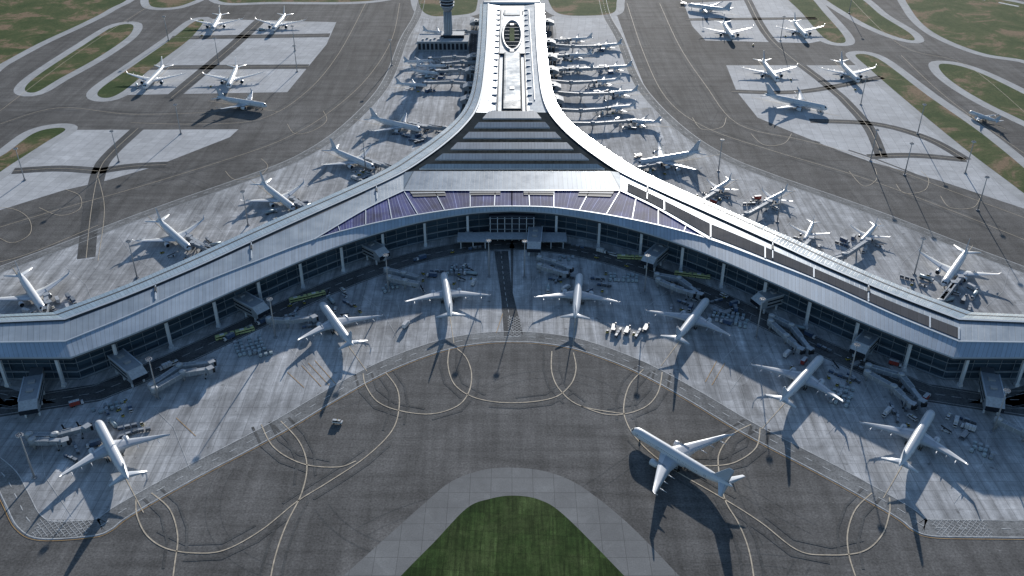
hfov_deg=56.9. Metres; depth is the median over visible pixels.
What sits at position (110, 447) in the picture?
airliner
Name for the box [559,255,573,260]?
cargo containers
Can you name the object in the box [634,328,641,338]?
baggage cart train
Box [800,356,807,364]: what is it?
red truck
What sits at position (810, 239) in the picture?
jet bridge
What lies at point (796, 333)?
jet bridge
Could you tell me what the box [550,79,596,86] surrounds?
jet bridge
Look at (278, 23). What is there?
airliner
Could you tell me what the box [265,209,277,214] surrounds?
fuel tanker
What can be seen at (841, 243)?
baggage cart train
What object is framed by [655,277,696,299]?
jet bridge
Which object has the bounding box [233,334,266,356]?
cargo containers
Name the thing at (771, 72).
airliner
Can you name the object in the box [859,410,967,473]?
airliner
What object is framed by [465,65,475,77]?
gate lounge
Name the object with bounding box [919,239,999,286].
airliner
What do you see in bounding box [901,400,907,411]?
baggage cart train
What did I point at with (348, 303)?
baggage cart train
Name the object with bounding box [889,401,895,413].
baggage cart train
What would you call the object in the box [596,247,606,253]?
catering truck
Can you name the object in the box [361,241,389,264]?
gate lounge
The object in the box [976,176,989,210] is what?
floodlight mast
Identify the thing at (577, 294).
airliner
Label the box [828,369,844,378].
baggage cart train
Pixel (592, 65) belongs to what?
airliner
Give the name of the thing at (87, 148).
remote stand pavement
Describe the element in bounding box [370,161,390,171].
jet bridge
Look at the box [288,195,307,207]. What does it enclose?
jet bridge
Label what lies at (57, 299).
catering truck
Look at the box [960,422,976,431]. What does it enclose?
catering truck
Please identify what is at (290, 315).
cargo containers
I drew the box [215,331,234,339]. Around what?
apron bus
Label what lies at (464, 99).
gate lounge
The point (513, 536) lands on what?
island grass lawn
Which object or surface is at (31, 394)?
gate lounge
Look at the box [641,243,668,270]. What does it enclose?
gate lounge
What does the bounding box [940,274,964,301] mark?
jet bridge
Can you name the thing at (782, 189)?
floodlight mast
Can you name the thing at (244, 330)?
apron bus
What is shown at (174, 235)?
airliner
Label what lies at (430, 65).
airliner
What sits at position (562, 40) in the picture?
jet bridge
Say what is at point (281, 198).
airliner
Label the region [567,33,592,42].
airliner
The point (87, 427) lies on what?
jet bridge
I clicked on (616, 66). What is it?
airliner
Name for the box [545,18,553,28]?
gate lounge
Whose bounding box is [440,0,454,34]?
control tower
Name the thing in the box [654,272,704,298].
jet bridge
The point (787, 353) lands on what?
catering truck
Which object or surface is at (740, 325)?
cargo containers
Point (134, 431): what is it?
baggage cart train
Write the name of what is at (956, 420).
catering truck
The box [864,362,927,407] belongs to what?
jet bridge
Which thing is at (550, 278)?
baggage cart train
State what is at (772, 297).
gate lounge
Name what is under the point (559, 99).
gate lounge
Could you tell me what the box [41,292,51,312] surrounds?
jet bridge
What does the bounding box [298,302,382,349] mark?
airliner
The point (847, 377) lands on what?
baggage cart train
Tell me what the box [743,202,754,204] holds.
baggage cart train
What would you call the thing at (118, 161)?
floodlight mast
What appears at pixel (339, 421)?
van
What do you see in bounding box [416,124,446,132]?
jet bridge
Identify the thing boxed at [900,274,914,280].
baggage cart train
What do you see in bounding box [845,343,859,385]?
floodlight mast
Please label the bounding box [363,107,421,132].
airliner
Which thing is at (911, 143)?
floodlight mast
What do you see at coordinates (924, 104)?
floodlight mast
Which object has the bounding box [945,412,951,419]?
van
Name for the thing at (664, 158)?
airliner
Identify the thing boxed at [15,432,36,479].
floodlight mast
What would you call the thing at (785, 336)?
jet bridge
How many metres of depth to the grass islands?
1277.85 m
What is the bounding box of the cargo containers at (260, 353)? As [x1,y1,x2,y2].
[248,348,272,356]
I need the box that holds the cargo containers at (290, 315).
[284,312,297,317]
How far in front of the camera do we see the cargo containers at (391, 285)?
723.13 m
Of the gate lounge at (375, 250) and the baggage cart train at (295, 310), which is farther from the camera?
the gate lounge at (375, 250)
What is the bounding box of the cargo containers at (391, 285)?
[382,282,398,292]
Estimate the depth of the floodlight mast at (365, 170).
898.85 m
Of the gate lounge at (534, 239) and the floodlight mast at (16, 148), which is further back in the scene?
the floodlight mast at (16, 148)
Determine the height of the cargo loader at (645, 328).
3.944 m
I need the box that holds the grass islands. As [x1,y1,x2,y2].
[0,0,1023,192]
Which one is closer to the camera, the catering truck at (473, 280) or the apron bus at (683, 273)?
the catering truck at (473, 280)
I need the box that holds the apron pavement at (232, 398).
[0,14,1023,539]
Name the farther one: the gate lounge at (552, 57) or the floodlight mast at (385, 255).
the gate lounge at (552, 57)
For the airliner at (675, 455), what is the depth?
550.52 m
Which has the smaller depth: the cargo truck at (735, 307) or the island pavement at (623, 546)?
the island pavement at (623, 546)
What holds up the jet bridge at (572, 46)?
on the apron pavement at (232, 398)
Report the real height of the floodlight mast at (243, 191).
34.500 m
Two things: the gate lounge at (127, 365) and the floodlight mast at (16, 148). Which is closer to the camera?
the gate lounge at (127, 365)
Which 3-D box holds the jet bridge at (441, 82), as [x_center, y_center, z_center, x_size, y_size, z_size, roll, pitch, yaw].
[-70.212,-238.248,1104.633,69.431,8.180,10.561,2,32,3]
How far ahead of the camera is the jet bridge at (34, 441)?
564.09 m
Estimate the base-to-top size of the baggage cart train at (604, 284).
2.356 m
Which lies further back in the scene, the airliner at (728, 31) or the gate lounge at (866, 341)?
the airliner at (728, 31)
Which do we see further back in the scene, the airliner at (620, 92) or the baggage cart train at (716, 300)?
the airliner at (620, 92)
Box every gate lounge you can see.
[17,367,45,417]
[107,348,148,387]
[233,292,269,321]
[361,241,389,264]
[460,94,469,105]
[463,81,472,93]
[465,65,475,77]
[467,53,476,64]
[470,18,478,28]
[527,222,542,255]
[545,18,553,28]
[546,38,555,49]
[547,53,556,64]
[548,65,558,77]
[551,81,560,90]
[554,94,563,105]
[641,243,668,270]
[750,288,783,313]
[849,330,878,361]
[978,367,1005,414]
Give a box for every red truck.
[68,398,83,407]
[710,198,719,204]
[751,195,761,200]
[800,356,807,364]
[888,358,902,367]
[922,392,930,399]
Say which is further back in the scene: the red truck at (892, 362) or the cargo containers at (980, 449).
the red truck at (892, 362)
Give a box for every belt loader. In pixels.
[832,360,839,368]
[941,425,951,433]
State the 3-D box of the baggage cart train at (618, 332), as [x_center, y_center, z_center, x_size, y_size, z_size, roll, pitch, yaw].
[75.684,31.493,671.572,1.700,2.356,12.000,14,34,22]
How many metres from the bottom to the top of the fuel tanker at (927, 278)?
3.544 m
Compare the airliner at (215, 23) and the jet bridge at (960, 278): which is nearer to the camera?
the jet bridge at (960, 278)
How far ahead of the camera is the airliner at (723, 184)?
869.03 m
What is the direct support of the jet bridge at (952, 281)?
on the apron pavement at (232, 398)
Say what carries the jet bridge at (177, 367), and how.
on the apron pavement at (232, 398)
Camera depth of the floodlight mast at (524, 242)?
727.42 m
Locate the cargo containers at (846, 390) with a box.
[839,384,854,398]
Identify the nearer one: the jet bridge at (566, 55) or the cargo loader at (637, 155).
the cargo loader at (637, 155)
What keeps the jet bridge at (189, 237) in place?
on the apron pavement at (232, 398)
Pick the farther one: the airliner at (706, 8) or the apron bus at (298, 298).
the airliner at (706, 8)
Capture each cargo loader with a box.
[611,322,616,332]
[623,325,630,335]
[634,153,642,157]
[642,322,649,332]
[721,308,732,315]
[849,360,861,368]
[959,429,970,440]
[960,294,966,303]
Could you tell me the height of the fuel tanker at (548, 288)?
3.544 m
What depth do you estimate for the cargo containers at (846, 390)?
614.72 m
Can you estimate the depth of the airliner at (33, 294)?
709.59 m
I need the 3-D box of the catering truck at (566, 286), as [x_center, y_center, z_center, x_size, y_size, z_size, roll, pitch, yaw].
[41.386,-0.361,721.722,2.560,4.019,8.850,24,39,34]
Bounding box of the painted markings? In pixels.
[0,0,1023,575]
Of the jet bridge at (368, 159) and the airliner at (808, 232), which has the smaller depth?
the airliner at (808, 232)
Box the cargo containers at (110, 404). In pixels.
[91,399,123,413]
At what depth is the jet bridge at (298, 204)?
832.80 m
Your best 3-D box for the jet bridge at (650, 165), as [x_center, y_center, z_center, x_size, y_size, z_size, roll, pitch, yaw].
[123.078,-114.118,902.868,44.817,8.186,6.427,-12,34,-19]
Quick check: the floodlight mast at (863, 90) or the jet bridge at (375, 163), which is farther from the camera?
the floodlight mast at (863, 90)
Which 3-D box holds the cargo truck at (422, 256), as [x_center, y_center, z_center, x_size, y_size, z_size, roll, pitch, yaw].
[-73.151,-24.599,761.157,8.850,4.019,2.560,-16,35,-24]
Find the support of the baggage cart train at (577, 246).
on the service road
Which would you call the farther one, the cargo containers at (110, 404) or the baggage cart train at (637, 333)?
the baggage cart train at (637, 333)
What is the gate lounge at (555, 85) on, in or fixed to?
on the apron pavement at (232, 398)
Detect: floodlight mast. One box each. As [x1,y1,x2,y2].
[13,147,25,180]
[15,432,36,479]
[109,130,119,162]
[126,240,138,277]
[145,357,160,400]
[173,103,181,133]
[240,190,249,225]
[266,297,277,338]
[361,139,366,171]
[383,253,388,292]
[486,238,490,277]
[522,240,526,277]
[606,85,610,113]
[643,254,649,293]
[717,138,723,171]
[754,297,765,338]
[775,187,784,222]
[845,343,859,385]
[859,76,867,104]
[869,128,878,160]
[903,141,913,175]
[912,237,925,274]
[916,103,926,133]
[964,139,975,173]
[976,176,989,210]
[990,388,1010,433]
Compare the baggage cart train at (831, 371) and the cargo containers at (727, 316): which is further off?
the cargo containers at (727, 316)
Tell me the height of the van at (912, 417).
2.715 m
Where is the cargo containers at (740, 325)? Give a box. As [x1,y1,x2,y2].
[730,316,748,328]
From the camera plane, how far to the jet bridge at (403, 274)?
730.59 m
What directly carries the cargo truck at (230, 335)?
on the service road
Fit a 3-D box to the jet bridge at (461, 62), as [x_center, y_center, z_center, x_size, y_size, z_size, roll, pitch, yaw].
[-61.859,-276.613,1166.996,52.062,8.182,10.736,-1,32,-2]
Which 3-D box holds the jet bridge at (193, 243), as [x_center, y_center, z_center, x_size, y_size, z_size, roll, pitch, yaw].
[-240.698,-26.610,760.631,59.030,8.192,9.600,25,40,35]
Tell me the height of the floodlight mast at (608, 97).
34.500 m
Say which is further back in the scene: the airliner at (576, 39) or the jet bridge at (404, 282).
the airliner at (576, 39)
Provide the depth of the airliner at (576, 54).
1195.53 m
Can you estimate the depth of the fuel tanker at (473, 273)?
739.38 m
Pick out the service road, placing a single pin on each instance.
(198, 348)
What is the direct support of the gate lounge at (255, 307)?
on the apron pavement at (232, 398)
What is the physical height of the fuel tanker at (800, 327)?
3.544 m
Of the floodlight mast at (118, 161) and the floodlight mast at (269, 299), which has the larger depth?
the floodlight mast at (118, 161)
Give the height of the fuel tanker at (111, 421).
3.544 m
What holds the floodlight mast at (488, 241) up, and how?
on the apron pavement at (232, 398)
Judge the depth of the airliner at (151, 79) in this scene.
1120.17 m
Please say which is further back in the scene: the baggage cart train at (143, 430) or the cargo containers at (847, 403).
the cargo containers at (847, 403)
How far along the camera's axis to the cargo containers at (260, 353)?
649.27 m
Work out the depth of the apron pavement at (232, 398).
674.67 m
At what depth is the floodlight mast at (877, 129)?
920.21 m
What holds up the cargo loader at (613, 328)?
on the apron pavement at (232, 398)
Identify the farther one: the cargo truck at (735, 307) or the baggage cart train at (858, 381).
the cargo truck at (735, 307)
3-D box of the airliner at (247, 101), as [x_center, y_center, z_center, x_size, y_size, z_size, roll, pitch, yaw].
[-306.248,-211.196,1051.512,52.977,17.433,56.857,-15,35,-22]
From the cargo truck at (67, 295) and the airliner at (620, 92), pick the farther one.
the airliner at (620, 92)
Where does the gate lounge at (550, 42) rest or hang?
on the apron pavement at (232, 398)
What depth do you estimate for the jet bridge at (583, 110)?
1028.58 m
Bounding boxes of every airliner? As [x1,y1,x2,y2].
[0,261,69,310]
[59,420,169,486]
[126,56,186,89]
[132,208,203,251]
[193,7,242,31]
[202,56,263,87]
[213,88,266,109]
[239,171,303,210]
[255,8,305,31]
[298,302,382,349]
[319,138,374,170]
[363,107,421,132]
[394,78,426,88]
[403,56,433,64]
[405,272,490,317]
[408,64,438,76]
[415,60,445,69]
[423,26,441,33]
[534,273,619,318]
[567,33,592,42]
[569,49,592,58]
[574,62,593,72]
[597,74,620,84]
[601,38,621,48]
[609,60,633,70]
[609,85,639,96]
[609,100,637,111]
[628,114,661,126]
[631,427,745,496]
[637,138,706,170]
[646,298,729,344]
[688,1,733,12]
[702,14,753,39]
[707,173,738,193]
[740,51,797,82]
[751,355,842,407]
[762,84,826,111]
[762,184,795,203]
[771,13,824,37]
[790,215,830,241]
[818,51,875,83]
[851,218,890,241]
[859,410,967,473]
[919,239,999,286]
[969,111,1003,122]
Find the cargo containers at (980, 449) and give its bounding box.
[969,440,994,459]
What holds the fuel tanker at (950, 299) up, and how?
on the apron pavement at (232, 398)
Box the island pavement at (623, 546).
[343,467,678,575]
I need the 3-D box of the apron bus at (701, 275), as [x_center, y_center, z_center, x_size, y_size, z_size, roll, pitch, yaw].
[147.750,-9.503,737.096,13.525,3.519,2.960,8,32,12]
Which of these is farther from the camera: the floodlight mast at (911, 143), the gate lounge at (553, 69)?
the gate lounge at (553, 69)
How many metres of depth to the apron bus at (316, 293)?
713.16 m
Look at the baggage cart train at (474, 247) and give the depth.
775.88 m
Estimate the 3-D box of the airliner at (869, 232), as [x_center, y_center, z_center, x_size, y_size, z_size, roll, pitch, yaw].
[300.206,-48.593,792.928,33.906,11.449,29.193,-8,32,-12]
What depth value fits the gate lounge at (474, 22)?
1303.70 m
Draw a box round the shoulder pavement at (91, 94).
[0,0,1023,202]
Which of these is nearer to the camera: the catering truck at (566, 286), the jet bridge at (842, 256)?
the catering truck at (566, 286)
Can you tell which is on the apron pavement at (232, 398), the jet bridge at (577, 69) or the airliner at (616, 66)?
the jet bridge at (577, 69)
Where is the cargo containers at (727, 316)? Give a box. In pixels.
[711,308,744,325]
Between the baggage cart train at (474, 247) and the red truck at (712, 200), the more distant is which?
the red truck at (712, 200)
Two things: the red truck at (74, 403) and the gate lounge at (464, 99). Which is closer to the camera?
the red truck at (74, 403)
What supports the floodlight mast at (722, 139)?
on the apron pavement at (232, 398)
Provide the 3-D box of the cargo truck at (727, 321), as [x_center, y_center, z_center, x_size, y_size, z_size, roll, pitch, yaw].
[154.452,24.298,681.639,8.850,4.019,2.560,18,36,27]
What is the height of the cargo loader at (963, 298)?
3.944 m
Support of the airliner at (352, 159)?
on the apron pavement at (232, 398)
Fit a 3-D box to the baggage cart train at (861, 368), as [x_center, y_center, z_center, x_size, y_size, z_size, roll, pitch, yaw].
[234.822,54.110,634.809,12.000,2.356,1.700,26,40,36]
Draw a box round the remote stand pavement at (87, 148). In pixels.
[0,0,1023,209]
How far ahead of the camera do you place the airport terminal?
745.11 m
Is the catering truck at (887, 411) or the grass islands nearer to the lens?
the catering truck at (887, 411)
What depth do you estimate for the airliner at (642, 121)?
1002.27 m
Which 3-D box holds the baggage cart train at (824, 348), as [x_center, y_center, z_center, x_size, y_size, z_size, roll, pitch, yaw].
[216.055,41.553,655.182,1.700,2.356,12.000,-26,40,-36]
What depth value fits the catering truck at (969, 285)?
721.36 m
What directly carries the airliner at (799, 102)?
on the remote stand pavement at (87, 148)
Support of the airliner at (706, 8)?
on the remote stand pavement at (87, 148)
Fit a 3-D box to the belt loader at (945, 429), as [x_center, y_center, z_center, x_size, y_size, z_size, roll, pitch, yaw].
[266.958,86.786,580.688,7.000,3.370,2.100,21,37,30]
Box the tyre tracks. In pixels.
[0,3,1005,575]
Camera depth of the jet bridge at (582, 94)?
1071.87 m
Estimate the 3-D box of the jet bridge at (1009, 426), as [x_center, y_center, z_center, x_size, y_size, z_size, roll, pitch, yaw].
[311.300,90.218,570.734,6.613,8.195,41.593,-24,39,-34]
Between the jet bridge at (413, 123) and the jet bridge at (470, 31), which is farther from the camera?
the jet bridge at (470, 31)
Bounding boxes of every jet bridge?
[24,422,93,440]
[27,436,71,450]
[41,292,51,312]
[41,299,52,312]
[147,358,216,390]
[149,365,215,397]
[185,234,210,248]
[188,240,210,252]
[265,314,318,327]
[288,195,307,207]
[292,201,302,208]
[365,157,391,168]
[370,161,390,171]
[383,266,418,280]
[386,274,419,288]
[407,121,447,130]
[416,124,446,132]
[422,80,467,87]
[428,55,466,62]
[435,68,464,75]
[441,60,475,67]
[452,29,478,33]
[536,255,573,272]
[536,262,569,277]
[546,37,570,43]
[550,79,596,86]
[552,43,600,50]
[553,90,613,98]
[555,66,608,73]
[555,67,569,74]
[556,53,568,60]
[560,106,610,115]
[571,119,631,128]
[636,161,661,169]
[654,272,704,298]
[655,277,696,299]
[702,189,719,200]
[739,199,773,217]
[767,318,805,354]
[768,313,814,354]
[803,235,814,246]
[833,237,871,260]
[863,369,917,409]
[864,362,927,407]
[937,279,957,301]
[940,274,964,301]
[993,416,1023,441]
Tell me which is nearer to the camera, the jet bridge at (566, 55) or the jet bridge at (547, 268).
the jet bridge at (547, 268)
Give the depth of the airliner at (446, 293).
705.87 m
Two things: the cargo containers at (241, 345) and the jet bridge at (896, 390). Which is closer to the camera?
the jet bridge at (896, 390)
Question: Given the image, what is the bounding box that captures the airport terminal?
[0,0,1023,386]
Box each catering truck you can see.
[21,307,32,312]
[54,296,59,303]
[158,360,172,370]
[350,175,357,180]
[402,320,409,328]
[471,278,475,285]
[561,284,570,290]
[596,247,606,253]
[783,349,791,357]
[882,406,891,417]
[953,415,959,427]
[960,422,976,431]
[966,282,977,290]
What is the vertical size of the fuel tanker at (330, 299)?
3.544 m
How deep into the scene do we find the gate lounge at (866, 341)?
641.38 m
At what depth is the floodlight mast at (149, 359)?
599.16 m
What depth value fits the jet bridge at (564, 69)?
1143.56 m
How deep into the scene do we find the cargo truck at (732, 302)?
701.52 m
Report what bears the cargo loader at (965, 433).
on the apron pavement at (232, 398)
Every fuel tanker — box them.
[107,417,117,428]
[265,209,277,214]
[326,295,334,303]
[463,271,477,275]
[546,282,549,292]
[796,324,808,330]
[919,274,934,282]
[945,297,954,302]
[970,290,977,299]
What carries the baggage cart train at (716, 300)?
on the apron pavement at (232, 398)
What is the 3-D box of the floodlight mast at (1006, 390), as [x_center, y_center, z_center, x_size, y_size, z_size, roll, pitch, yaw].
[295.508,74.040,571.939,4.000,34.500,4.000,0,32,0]
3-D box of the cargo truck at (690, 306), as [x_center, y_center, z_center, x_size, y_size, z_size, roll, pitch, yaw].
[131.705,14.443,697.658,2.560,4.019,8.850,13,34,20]
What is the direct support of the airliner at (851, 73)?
on the remote stand pavement at (87, 148)
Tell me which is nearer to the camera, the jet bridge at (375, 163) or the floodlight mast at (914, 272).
the floodlight mast at (914, 272)
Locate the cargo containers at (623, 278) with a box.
[609,272,637,282]
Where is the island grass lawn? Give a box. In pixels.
[401,496,623,575]
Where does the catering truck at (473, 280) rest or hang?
on the apron pavement at (232, 398)
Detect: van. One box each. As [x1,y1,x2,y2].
[332,419,342,424]
[907,413,917,420]
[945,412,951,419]
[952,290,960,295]
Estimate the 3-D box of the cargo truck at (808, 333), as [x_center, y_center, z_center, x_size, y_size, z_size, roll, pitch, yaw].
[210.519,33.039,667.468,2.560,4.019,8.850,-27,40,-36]
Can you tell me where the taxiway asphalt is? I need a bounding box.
[0,0,1023,575]
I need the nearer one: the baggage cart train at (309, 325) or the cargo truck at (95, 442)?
the cargo truck at (95, 442)
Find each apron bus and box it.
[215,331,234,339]
[235,326,254,334]
[289,294,307,302]
[307,290,325,297]
[617,254,633,258]
[635,255,643,259]
[674,270,691,276]
[692,272,709,278]
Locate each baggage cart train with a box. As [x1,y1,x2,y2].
[63,452,77,462]
[72,441,79,454]
[104,403,109,415]
[117,422,136,430]
[118,429,137,438]
[131,426,150,432]
[292,307,298,316]
[301,323,316,327]
[342,299,352,306]
[430,269,443,272]
[468,245,481,249]
[547,276,561,281]
[571,243,584,248]
[590,276,604,279]
[596,282,611,286]
[615,327,621,337]
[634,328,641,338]
[677,299,689,305]
[710,298,722,303]
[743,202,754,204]
[816,343,831,352]
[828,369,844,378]
[835,240,848,246]
[837,373,854,381]
[846,372,860,383]
[855,364,863,370]
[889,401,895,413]
[896,410,898,422]
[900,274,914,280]
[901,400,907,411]
[958,415,976,424]
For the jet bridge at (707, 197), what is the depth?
850.02 m
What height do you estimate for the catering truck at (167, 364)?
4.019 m
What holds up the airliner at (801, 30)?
on the remote stand pavement at (87, 148)
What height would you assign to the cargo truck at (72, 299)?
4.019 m
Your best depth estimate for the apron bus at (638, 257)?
760.83 m
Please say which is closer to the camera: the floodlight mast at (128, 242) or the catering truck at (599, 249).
the floodlight mast at (128, 242)
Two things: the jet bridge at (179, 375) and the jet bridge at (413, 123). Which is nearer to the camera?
the jet bridge at (179, 375)
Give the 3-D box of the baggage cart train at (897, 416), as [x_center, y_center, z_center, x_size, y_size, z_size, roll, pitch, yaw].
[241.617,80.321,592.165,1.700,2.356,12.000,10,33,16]
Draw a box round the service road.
[0,0,1023,537]
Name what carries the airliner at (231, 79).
on the remote stand pavement at (87, 148)
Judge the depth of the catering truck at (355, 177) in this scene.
888.29 m
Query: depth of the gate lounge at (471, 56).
1173.56 m
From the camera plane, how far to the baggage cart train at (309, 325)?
677.92 m
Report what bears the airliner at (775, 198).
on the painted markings
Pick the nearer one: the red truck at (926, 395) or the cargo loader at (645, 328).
the red truck at (926, 395)
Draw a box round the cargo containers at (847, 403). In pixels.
[828,388,853,407]
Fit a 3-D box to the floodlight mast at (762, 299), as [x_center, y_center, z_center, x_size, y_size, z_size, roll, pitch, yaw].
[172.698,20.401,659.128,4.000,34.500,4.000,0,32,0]
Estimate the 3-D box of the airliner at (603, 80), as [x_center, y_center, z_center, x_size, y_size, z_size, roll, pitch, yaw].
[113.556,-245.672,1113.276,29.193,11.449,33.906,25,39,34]
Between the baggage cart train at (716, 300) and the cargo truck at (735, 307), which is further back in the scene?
the baggage cart train at (716, 300)
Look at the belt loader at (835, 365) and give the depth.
637.26 m
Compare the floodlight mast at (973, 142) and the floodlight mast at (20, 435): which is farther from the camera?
the floodlight mast at (973, 142)
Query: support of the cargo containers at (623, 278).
on the apron pavement at (232, 398)
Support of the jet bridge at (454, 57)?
on the apron pavement at (232, 398)
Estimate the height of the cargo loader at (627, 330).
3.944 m
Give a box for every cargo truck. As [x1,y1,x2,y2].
[65,292,70,301]
[70,296,76,303]
[85,438,101,448]
[126,400,132,412]
[222,331,234,341]
[256,316,265,324]
[416,254,426,260]
[426,272,436,277]
[687,302,693,311]
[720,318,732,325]
[729,299,739,306]
[733,304,737,312]
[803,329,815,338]
[839,236,849,243]
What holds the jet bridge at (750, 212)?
on the apron pavement at (232, 398)
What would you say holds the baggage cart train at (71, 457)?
on the apron pavement at (232, 398)
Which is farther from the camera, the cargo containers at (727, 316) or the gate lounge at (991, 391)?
the cargo containers at (727, 316)
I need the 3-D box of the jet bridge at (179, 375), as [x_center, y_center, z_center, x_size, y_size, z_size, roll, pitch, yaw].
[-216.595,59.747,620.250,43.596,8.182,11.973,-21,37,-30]
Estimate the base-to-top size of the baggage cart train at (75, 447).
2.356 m
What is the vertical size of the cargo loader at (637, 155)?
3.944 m
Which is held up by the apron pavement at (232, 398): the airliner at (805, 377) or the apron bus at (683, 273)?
the airliner at (805, 377)
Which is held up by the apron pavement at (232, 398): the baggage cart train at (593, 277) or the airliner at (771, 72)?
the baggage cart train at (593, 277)
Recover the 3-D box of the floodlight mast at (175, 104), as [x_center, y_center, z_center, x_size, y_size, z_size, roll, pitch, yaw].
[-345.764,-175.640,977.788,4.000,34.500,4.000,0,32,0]
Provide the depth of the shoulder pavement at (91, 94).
1177.98 m
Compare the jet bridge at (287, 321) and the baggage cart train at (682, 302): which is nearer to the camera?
the jet bridge at (287, 321)
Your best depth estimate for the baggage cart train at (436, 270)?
743.95 m
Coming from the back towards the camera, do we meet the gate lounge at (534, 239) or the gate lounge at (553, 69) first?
the gate lounge at (553, 69)
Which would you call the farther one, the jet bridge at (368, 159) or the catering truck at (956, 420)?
the jet bridge at (368, 159)
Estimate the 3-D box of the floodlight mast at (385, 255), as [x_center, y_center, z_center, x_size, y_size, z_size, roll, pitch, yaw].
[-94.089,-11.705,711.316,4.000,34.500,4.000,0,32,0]
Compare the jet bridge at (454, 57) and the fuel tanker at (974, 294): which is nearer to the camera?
the fuel tanker at (974, 294)
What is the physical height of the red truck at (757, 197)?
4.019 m
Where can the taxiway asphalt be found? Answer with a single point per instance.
(680, 528)
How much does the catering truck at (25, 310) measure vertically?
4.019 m
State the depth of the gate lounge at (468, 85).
1083.32 m
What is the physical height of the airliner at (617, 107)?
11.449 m
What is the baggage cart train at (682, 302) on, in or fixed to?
on the apron pavement at (232, 398)
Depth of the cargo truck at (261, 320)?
681.50 m
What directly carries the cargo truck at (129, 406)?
on the apron pavement at (232, 398)
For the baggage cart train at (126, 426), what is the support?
on the apron pavement at (232, 398)
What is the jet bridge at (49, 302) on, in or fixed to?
on the apron pavement at (232, 398)
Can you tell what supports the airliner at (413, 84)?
on the apron pavement at (232, 398)
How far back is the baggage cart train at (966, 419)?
588.32 m
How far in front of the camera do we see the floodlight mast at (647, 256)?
711.37 m
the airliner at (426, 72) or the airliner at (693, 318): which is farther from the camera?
the airliner at (426, 72)
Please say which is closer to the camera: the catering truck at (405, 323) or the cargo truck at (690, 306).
the catering truck at (405, 323)
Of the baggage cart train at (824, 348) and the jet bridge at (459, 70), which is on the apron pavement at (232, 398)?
the jet bridge at (459, 70)
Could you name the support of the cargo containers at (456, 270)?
on the apron pavement at (232, 398)
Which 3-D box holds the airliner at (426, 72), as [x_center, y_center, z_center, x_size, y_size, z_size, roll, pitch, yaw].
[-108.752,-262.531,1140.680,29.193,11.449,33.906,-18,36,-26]
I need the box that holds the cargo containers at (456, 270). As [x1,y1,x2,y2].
[446,263,470,274]
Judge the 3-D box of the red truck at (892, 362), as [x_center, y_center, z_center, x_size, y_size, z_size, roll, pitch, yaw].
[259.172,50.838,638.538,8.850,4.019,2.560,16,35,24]
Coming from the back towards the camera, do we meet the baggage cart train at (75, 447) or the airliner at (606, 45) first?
the airliner at (606, 45)
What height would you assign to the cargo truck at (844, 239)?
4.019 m
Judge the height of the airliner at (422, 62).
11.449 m
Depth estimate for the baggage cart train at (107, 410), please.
596.78 m
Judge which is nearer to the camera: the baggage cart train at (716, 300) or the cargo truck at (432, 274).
the baggage cart train at (716, 300)
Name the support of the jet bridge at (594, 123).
on the apron pavement at (232, 398)

